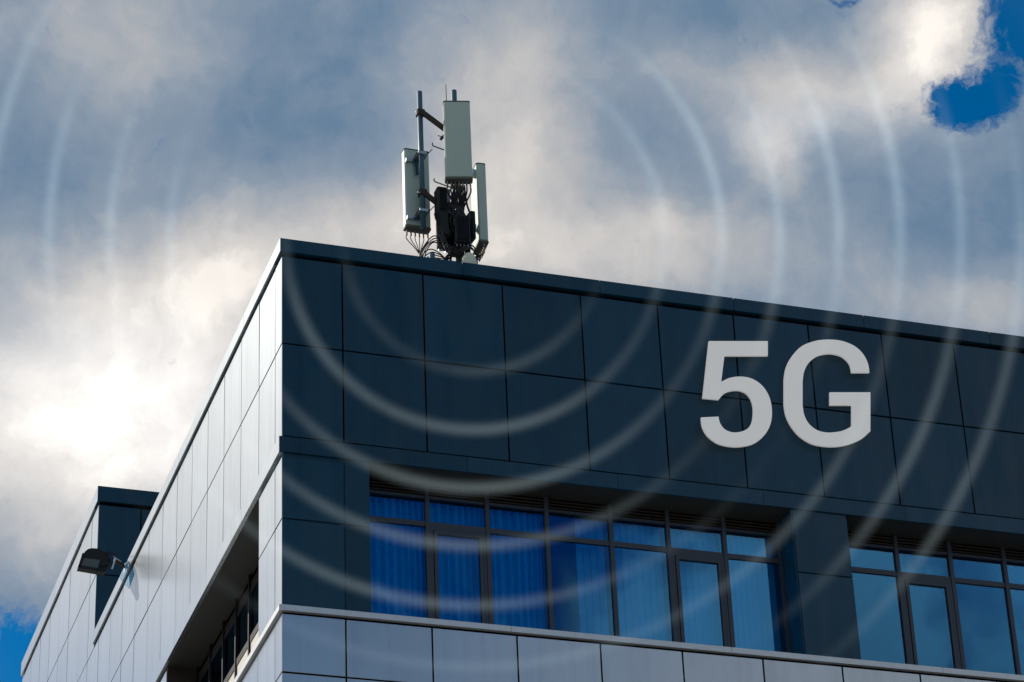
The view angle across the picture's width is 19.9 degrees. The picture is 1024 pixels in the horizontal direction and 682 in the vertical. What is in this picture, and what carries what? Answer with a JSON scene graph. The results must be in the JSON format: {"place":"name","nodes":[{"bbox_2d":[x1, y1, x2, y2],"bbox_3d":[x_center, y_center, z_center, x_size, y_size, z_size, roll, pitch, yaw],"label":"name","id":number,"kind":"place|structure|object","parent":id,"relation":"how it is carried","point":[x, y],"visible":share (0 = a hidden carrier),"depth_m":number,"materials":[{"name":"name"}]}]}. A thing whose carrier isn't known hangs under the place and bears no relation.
{"place":"outdoors","nodes":[
{"label":"outdoors","id":0,"kind":"place"},
{"bbox_2d":[0,0,1023,681],"label":"sky","id":1,"kind":"structure","parent":0,"point":[860,157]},
{"bbox_2d":[21,238,1023,681],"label":"office building","id":2,"kind":"structure","parent":0,"point":[347,386],"depth_m":46.33,"materials":[{"name":"black"}]},
{"bbox_2d":[77,548,125,574],"bbox_3d":[-7.847,4.220,55.853,0.946,0.491,0.240,7,-31,-17],"label":"floodlight","id":3,"kind":"object","parent":2,"relation":"attached to","point":[96,561],"visible":1,"depth_m":55.78,"materials":[{"name":"black plastic"}]},
{"bbox_2d":[196,645,212,681],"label":"window","id":4,"kind":"structure","parent":2,"relation":"in","point":[204,673],"depth_m":50.31,"materials":[{"name":"black glass"}]},
{"bbox_2d":[211,621,226,681],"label":"window","id":5,"kind":"structure","parent":2,"relation":"in","point":[219,647],"depth_m":49.36,"materials":[{"name":"black glass"}]},
{"bbox_2d":[223,598,238,681],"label":"window","id":6,"kind":"structure","parent":2,"relation":"in","point":[231,629],"depth_m":48.50,"materials":[{"name":"black"}]},
{"bbox_2d":[236,575,252,673],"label":"window","id":7,"kind":"structure","parent":2,"relation":"in","point":[244,614],"depth_m":47.70,"materials":[{"name":"black glass"}]},
{"bbox_2d":[250,565,258,651],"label":"window","id":8,"kind":"structure","parent":2,"relation":"in","point":[254,590],"depth_m":47.11,"materials":[{"name":"black glass"}]},
{"bbox_2d":[370,497,422,616],"bbox_3d":[-1.872,3.494,44.548,1.021,2.340,0.210,7,-31,-17],"label":"curtain","id":9,"kind":"object","parent":2,"relation":"hanging from","point":[396,571],"visible":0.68,"depth_m":44.62,"materials":[{"name":"fabric"}]},
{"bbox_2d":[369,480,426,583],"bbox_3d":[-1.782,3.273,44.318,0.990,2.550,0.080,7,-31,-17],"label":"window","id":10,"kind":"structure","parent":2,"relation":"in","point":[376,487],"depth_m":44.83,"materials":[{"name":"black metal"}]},
{"bbox_2d":[419,235,439,255],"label":"antenna cable","id":11,"kind":"object","parent":2,"relation":"attached to","point":[427,241],"visible":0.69,"depth_m":48.60,"materials":[{"name":"black plastic"}]},
{"bbox_2d":[429,253,434,257],"bbox_3d":[-1.300,-0.909,47.941,0.100,1.215,0.100,7,-31,-17],"label":"vent stub","id":12,"kind":"object","parent":2,"relation":"on","point":[431,255],"visible":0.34,"depth_m":48.18,"materials":[{"name":"paint"}]},
{"bbox_2d":[415,84,464,256],"bbox_3d":[-1.173,-2.280,49.333,0.939,4.958,0.400,7,-31,-17],"label":"antenna mast","id":13,"kind":"object","parent":2,"relation":"on","point":[422,192],"visible":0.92,"depth_m":49.55,"materials":[{"name":"metal"}]},
{"bbox_2d":[401,148,433,237],"bbox_3d":[-1.587,-2.563,49.429,0.458,1.698,0.454,7,-31,-17],"label":"panel antenna","id":14,"kind":"object","parent":13,"relation":"attached to","point":[412,210],"visible":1,"depth_m":49.43,"materials":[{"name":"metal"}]},
{"bbox_2d":[421,238,439,256],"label":"antenna cable","id":15,"kind":"object","parent":13,"relation":"attached to","point":[428,243],"visible":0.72,"depth_m":48.64,"materials":[{"name":"black plastic"}]},
{"bbox_2d":[436,222,443,250],"bbox_3d":[-1.208,-1.765,49.122,0.130,0.558,0.155,-1,-30,-4],"label":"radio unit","id":16,"kind":"object","parent":13,"relation":"attached to","point":[440,247],"visible":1,"depth_m":49.03,"materials":[{"name":"metal"}]},
{"bbox_2d":[434,186,448,238],"bbox_3d":[-1.178,-2.166,49.061,0.195,0.911,0.255,7,-31,-17],"label":"radio unit","id":17,"kind":"object","parent":13,"relation":"attached to","point":[440,209],"visible":1,"depth_m":48.99,"materials":[{"name":"black plastic"}]},
{"bbox_2d":[442,231,452,259],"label":"antenna cable","id":18,"kind":"object","parent":17,"relation":"attached to","point":[446,242],"visible":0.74,"depth_m":48.73,"materials":[{"name":"black plastic"}]},
{"bbox_2d":[439,233,456,259],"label":"antenna cable","id":19,"kind":"object","parent":13,"relation":"attached to","point":[455,246],"visible":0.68,"depth_m":48.72,"materials":[{"name":"black plastic"}]},
{"bbox_2d":[443,211,454,252],"bbox_3d":[-1.040,-1.838,49.226,0.260,0.836,0.135,7,-31,-17],"label":"radio unit","id":20,"kind":"object","parent":13,"relation":"attached to","point":[450,241],"visible":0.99,"depth_m":49.09,"materials":[{"name":"metal"}]},
{"bbox_2d":[447,189,450,216],"bbox_3d":[-1.092,-2.332,49.300,0.070,0.481,0.155,7,-31,-17],"label":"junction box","id":21,"kind":"object","parent":13,"relation":"attached to","point":[448,198],"visible":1,"depth_m":49.25,"materials":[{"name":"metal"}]},
{"bbox_2d":[451,189,456,260],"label":"antenna cable","id":22,"kind":"object","parent":13,"relation":"attached to","point":[453,217],"visible":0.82,"depth_m":49.14,"materials":[{"name":"black plastic"}]},
{"bbox_2d":[449,184,459,246],"bbox_3d":[-0.945,-1.724,48.920,0.162,2.206,0.172,-9,-30,11],"label":"antenna cable","id":23,"kind":"object","parent":13,"relation":"attached to","point":[451,226],"visible":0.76,"depth_m":49.05,"materials":[{"name":"black plastic"}]},
{"bbox_2d":[446,186,464,255],"bbox_3d":[-0.983,-1.701,48.862,0.372,1.907,0.158,24,-39,-39],"label":"antenna cable","id":24,"kind":"object","parent":13,"relation":"attached to","point":[452,201],"visible":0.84,"depth_m":49.16,"materials":[{"name":"black plastic"}]},
{"bbox_2d":[450,187,461,246],"bbox_3d":[-0.917,-1.701,48.868,0.092,1.904,0.371,-21,-34,30],"label":"antenna cable","id":25,"kind":"object","parent":13,"relation":"attached to","point":[453,197],"visible":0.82,"depth_m":49.18,"materials":[{"name":"black plastic"}]},
{"bbox_2d":[443,101,472,187],"bbox_3d":[-0.936,-3.257,49.784,0.471,1.711,0.516,0,-30,-4],"label":"panel antenna","id":26,"kind":"object","parent":13,"relation":"attached to","point":[457,143],"visible":1,"depth_m":49.56,"materials":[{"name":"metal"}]},
{"bbox_2d":[454,187,462,261],"bbox_3d":[-0.891,-1.704,48.862,0.170,1.905,0.224,7,-31,-17],"label":"antenna cable","id":27,"kind":"object","parent":13,"relation":"attached to","point":[458,204],"visible":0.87,"depth_m":49.20,"materials":[{"name":"black plastic"}]},
{"bbox_2d":[453,214,470,246],"bbox_3d":[-0.836,-1.841,48.903,0.260,0.578,0.195,4,-30,-11],"label":"radio unit","id":28,"kind":"object","parent":13,"relation":"attached to","point":[461,225],"visible":1,"depth_m":48.83,"materials":[{"name":"metal"}]},
{"bbox_2d":[458,186,467,252],"bbox_3d":[-0.845,-1.703,48.868,0.120,1.902,0.318,-13,-31,18],"label":"antenna cable","id":29,"kind":"object","parent":13,"relation":"attached to","point":[460,201],"visible":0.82,"depth_m":49.18,"materials":[{"name":"black plastic"}]},
{"bbox_2d":[459,187,467,261],"bbox_3d":[-0.809,-1.711,48.855,0.103,1.902,0.288,9,-32,-20],"label":"antenna cable","id":30,"kind":"object","parent":13,"relation":"attached to","point":[463,206],"visible":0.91,"depth_m":49.20,"materials":[{"name":"black plastic"}]},
{"bbox_2d":[461,187,468,251],"bbox_3d":[-0.840,-1.702,48.869,0.187,1.904,0.258,-9,-30,11],"label":"antenna cable","id":31,"kind":"object","parent":13,"relation":"attached to","point":[462,200],"visible":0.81,"depth_m":49.20,"materials":[{"name":"black plastic"}]},
{"bbox_2d":[455,248,477,255],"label":"antenna cable","id":32,"kind":"object","parent":13,"relation":"attached to","point":[463,250],"visible":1,"depth_m":48.74,"materials":[{"name":"black plastic"}]},
{"bbox_2d":[464,185,469,251],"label":"antenna cable","id":33,"kind":"object","parent":13,"relation":"attached to","point":[467,206],"visible":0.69,"depth_m":49.35,"materials":[{"name":"black plastic"}]},
{"bbox_2d":[457,245,476,256],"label":"antenna cable","id":34,"kind":"object","parent":13,"relation":"attached to","point":[466,249],"visible":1,"depth_m":48.76,"materials":[{"name":"black plastic"}]},
{"bbox_2d":[464,187,471,252],"bbox_3d":[-0.702,-1.697,48.891,0.108,1.902,0.291,17,-35,-31],"label":"antenna cable","id":35,"kind":"object","parent":13,"relation":"attached to","point":[465,204],"visible":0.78,"depth_m":49.22,"materials":[{"name":"black plastic"}]},
{"bbox_2d":[467,211,475,244],"bbox_3d":[-0.702,-1.880,49.133,0.100,0.592,0.335,10,-32,-21],"label":"radio unit","id":36,"kind":"object","parent":13,"relation":"attached to","point":[471,214],"visible":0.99,"depth_m":49.00,"materials":[{"name":"metal"}]},
{"bbox_2d":[471,163,488,259],"bbox_3d":[-0.707,-2.221,49.594,0.520,1.708,0.462,7,-31,-17],"label":"panel antenna","id":37,"kind":"object","parent":13,"relation":"attached to","point":[479,205],"visible":0.91,"depth_m":49.48,"materials":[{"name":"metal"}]},
{"bbox_2d":[438,234,451,259],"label":"antenna cable","id":38,"kind":"object","parent":2,"relation":"attached to","point":[445,250],"visible":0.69,"depth_m":48.66,"materials":[{"name":"black plastic"}]},
{"bbox_2d":[423,503,480,622],"bbox_3d":[-0.920,3.612,44.832,0.934,2.340,0.207,7,-31,-17],"label":"curtain","id":39,"kind":"object","parent":2,"relation":"hanging from","point":[459,582],"visible":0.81,"depth_m":44.89,"materials":[{"name":"fabric"}]},
{"bbox_2d":[424,484,488,623],"bbox_3d":[-0.849,3.389,44.595,0.970,2.550,0.084,7,-31,-17],"label":"window","id":40,"kind":"structure","parent":2,"relation":"in","point":[432,530],"depth_m":44.75,"materials":[{"name":"black metal"}]},
{"bbox_2d":[462,252,476,263],"bbox_3d":[-0.752,-0.799,48.246,0.268,1.280,0.631,7,-31,-17],"label":"microwave dish","id":41,"kind":"object","parent":2,"relation":"on","point":[468,257],"visible":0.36,"depth_m":48.23,"materials":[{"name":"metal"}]},
{"bbox_2d":[480,509,544,628],"bbox_3d":[0.012,3.730,45.111,0.957,2.340,0.211,7,-31,-17],"label":"curtain","id":42,"kind":"object","parent":2,"relation":"hanging from","point":[517,586],"visible":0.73,"depth_m":45.17,"materials":[{"name":"fabric"}]},
{"bbox_2d":[484,490,546,623],"bbox_3d":[0.073,3.506,44.873,0.970,2.550,0.080,7,-31,-17],"label":"window","id":43,"kind":"structure","parent":2,"relation":"in","point":[495,500],"depth_m":45.24,"materials":[{"name":"black metal"}]},
{"bbox_2d":[543,497,614,634],"bbox_3d":[1.038,3.627,45.162,1.060,2.550,0.080,7,-31,-17],"label":"window","id":44,"kind":"structure","parent":2,"relation":"in","point":[587,510],"depth_m":45.52,"materials":[{"name":"black metal"}]},
{"bbox_2d":[574,516,608,634],"bbox_3d":[1.256,3.807,45.405,0.480,2.360,0.100,7,-31,-17],"label":"window","id":45,"kind":"structure","parent":2,"relation":"hanging from","point":[588,586],"depth_m":45.48,"materials":[{"name":"glass"}]},
{"bbox_2d":[606,504,670,640],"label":"window","id":46,"kind":"structure","parent":2,"relation":"hanging from","point":[638,610],"depth_m":45.71,"materials":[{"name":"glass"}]},
{"bbox_2d":[663,510,730,646],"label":"window","id":47,"kind":"structure","parent":2,"relation":"hanging from","point":[695,616],"depth_m":45.98,"materials":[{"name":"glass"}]},
{"bbox_2d":[719,516,789,652],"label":"window","id":48,"kind":"structure","parent":2,"relation":"hanging from","point":[753,620],"depth_m":46.26,"materials":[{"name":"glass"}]},
{"bbox_2d":[700,340,869,447],"bbox_3d":[4.422,0.863,47.261,3.056,2.228,0.125,7,-31,-17],"label":"facade lettering","id":49,"kind":"object","parent":2,"relation":"attached to","point":[756,393],"visible":1,"depth_m":47.14,"materials":[{"name":"metal"}]},
{"bbox_2d":[848,532,905,655],"bbox_3d":[5.730,4.214,46.564,1.024,2.550,0.080,7,-31,-17],"label":"window","id":50,"kind":"structure","parent":2,"relation":"in","point":[855,539],"depth_m":47.11,"materials":[{"name":"black metal"}]},
{"bbox_2d":[892,535,961,668],"bbox_3d":[6.672,4.332,46.844,0.956,2.550,0.084,7,-31,-17],"label":"window","id":51,"kind":"structure","parent":2,"relation":"in","point":[903,579],"depth_m":46.97,"materials":[{"name":"black"}]},
{"bbox_2d":[945,541,1012,669],"bbox_3d":[7.591,4.448,47.121,0.977,2.550,0.080,7,-31,-17],"label":"window","id":52,"kind":"structure","parent":2,"relation":"in","point":[954,550],"depth_m":47.49,"materials":[{"name":"black metal"}]},
{"bbox_2d":[999,547,1023,674],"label":"window","id":53,"kind":"structure","parent":2,"relation":"in","point":[1008,556],"depth_m":47.54,"materials":[{"name":"black"}]}
]}

